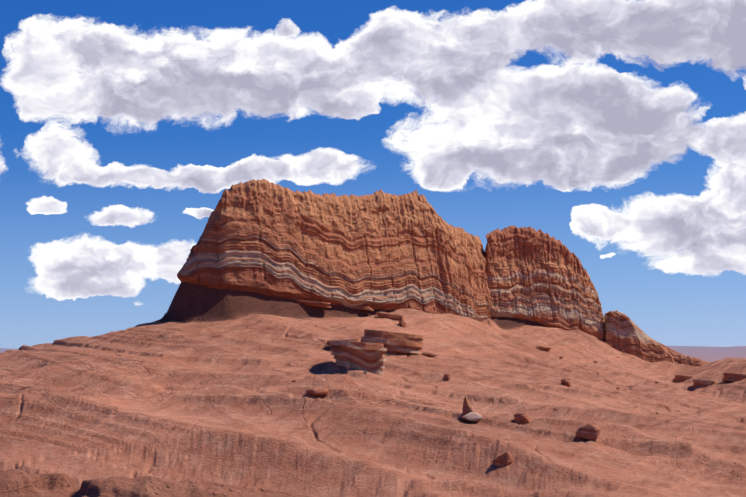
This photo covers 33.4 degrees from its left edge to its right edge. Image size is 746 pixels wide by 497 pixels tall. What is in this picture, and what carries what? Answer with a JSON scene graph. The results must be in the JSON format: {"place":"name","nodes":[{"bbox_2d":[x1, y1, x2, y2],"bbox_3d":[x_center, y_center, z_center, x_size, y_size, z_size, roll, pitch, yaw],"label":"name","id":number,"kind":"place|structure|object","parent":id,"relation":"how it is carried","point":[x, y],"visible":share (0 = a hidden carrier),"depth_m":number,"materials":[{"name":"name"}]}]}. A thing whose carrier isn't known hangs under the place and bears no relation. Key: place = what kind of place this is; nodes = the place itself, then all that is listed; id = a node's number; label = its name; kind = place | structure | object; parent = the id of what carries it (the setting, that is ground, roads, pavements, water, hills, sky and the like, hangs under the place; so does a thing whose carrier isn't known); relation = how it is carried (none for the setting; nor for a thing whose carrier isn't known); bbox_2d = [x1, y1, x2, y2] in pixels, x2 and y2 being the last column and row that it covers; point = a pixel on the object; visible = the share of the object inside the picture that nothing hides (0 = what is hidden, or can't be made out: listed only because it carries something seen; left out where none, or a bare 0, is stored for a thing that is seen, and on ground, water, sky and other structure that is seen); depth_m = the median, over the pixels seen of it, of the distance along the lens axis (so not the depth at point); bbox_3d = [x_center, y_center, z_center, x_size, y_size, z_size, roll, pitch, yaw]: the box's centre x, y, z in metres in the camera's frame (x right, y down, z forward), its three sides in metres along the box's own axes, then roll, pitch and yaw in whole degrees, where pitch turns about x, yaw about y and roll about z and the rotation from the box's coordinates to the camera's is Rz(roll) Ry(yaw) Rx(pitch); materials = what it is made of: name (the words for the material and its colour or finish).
{"place":"outdoors","nodes":[
{"label":"outdoors","id":0,"kind":"place"},
{"bbox_2d":[0,282,745,496],"bbox_3d":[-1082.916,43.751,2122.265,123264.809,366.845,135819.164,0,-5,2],"label":"hill terrain","id":1,"kind":"structure","parent":0,"point":[194,391],"depth_m":203.46,"materials":[{"name":"brown stone"}]},
{"bbox_2d":[307,388,328,395],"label":"boulder","id":2,"kind":"object","parent":1,"relation":"on","point":[317,391],"visible":0.88,"depth_m":214.69,"materials":[{"name":"stone"}]},
{"bbox_2d":[177,179,492,320],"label":"rock formation","id":3,"kind":"object","parent":1,"relation":"on","point":[380,250],"visible":0.77,"depth_m":320.41,"materials":[{"name":"stone"}]},
{"bbox_2d":[296,299,331,307],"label":"rock slab","id":4,"kind":"structure","parent":3,"relation":"on","point":[316,303],"depth_m":310.15,"materials":[{"name":"stone"}]},
{"bbox_2d":[326,339,359,347],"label":"ledge rock","id":5,"kind":"object","parent":1,"relation":"on","point":[349,340],"visible":0.21,"depth_m":272.05,"materials":[{"name":"stone"}]},
{"bbox_2d":[346,357,349,369],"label":"hoodoo rock","id":6,"kind":"object","parent":1,"relation":"on","point":[347,364],"visible":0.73,"depth_m":246.71,"materials":[{"name":"stone"}]},
{"bbox_2d":[329,341,386,374],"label":"ledge outcrop rock","id":7,"kind":"object","parent":1,"relation":"on","point":[368,357],"visible":0.92,"depth_m":247.99,"materials":[{"name":"stone"}]},
{"bbox_2d":[350,305,373,310],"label":"rock","id":8,"kind":"object","parent":1,"relation":"on","point":[361,307],"visible":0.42,"depth_m":322.40,"materials":[{"name":"stone"}]},
{"bbox_2d":[374,313,403,319],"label":"rock slab","id":9,"kind":"structure","parent":1,"relation":"on","point":[389,316],"depth_m":320.56,"materials":[{"name":"stone"}]},
{"bbox_2d":[361,329,423,356],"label":"rock ledge","id":10,"kind":"object","parent":1,"relation":"on","point":[394,343],"visible":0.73,"depth_m":282.81,"materials":[{"name":"stone"}]},
{"bbox_2d":[399,316,405,326],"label":"rock fin","id":11,"kind":"object","parent":1,"relation":"on","point":[402,323],"visible":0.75,"depth_m":318.84,"materials":[{"name":"stone"}]},
{"bbox_2d":[422,352,436,356],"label":"rock","id":12,"kind":"object","parent":1,"relation":"on","point":[430,354],"visible":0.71,"depth_m":286.73,"materials":[{"name":"stone"}]},
{"bbox_2d":[443,373,449,380],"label":"rock","id":13,"kind":"object","parent":1,"relation":"on","point":[446,377],"visible":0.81,"depth_m":252.16,"materials":[{"name":"stone"}]},
{"bbox_2d":[462,396,472,414],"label":"rock","id":14,"kind":"object","parent":1,"relation":"on","point":[467,408],"visible":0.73,"depth_m":204.83,"materials":[{"name":"stone"}]},
{"bbox_2d":[461,412,481,421],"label":"boulder","id":15,"kind":"object","parent":1,"relation":"on","point":[473,417],"visible":0.92,"depth_m":202.22,"materials":[{"name":"white stone"}]},
{"bbox_2d":[292,356,658,413],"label":"scattered stones","id":16,"kind":"object","parent":1,"relation":"on","point":[561,357],"visible":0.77,"depth_m":329.75,"materials":[{"name":"stone"}]},
{"bbox_2d":[492,451,512,466],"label":"rock","id":17,"kind":"object","parent":1,"relation":"on","point":[503,459],"visible":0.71,"depth_m":171.36,"materials":[{"name":"stone"}]},
{"bbox_2d":[514,412,530,423],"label":"boulder","id":18,"kind":"object","parent":1,"relation":"on","point":[523,418],"visible":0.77,"depth_m":201.95,"materials":[{"name":"stone"}]},
{"bbox_2d":[535,345,551,349],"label":"rock","id":19,"kind":"object","parent":1,"relation":"on","point":[543,347],"visible":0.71,"depth_m":354.82,"materials":[{"name":"stone"}]},
{"bbox_2d":[485,225,605,342],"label":"rock formation","id":20,"kind":"object","parent":1,"relation":"on","point":[540,276],"visible":0.71,"depth_m":386.39,"materials":[{"name":"stone"}]},
{"bbox_2d":[561,377,570,386],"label":"rock","id":21,"kind":"object","parent":1,"relation":"on","point":[565,381],"visible":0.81,"depth_m":280.52,"materials":[{"name":"stone"}]},
{"bbox_2d":[576,424,600,438],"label":"boulder","id":22,"kind":"object","parent":1,"relation":"on","point":[588,431],"visible":0.96,"depth_m":192.00,"materials":[{"name":"stone"}]},
{"bbox_2d":[604,310,710,366],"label":"rock outcrop","id":23,"kind":"object","parent":1,"relation":"on","point":[626,334],"visible":0.54,"depth_m":403.89,"materials":[{"name":"stone"}]},
{"bbox_2d":[673,375,693,381],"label":"ridge rock","id":24,"kind":"object","parent":1,"relation":"on","point":[680,378],"visible":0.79,"depth_m":359.54,"materials":[{"name":"stone"}]},
{"bbox_2d":[692,379,715,387],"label":"ridge rock","id":25,"kind":"object","parent":1,"relation":"on","point":[700,383],"visible":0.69,"depth_m":334.08,"materials":[{"name":"stone"}]},
{"bbox_2d":[722,373,745,380],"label":"ridge rock","id":26,"kind":"object","parent":1,"relation":"on","point":[732,377],"visible":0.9,"depth_m":332.91,"materials":[{"name":"stone"}]},
{"bbox_2d":[0,0,745,348],"label":"sky","id":27,"kind":"structure","parent":0,"point":[614,130],"materials":[{"name":"blue"}]}
]}

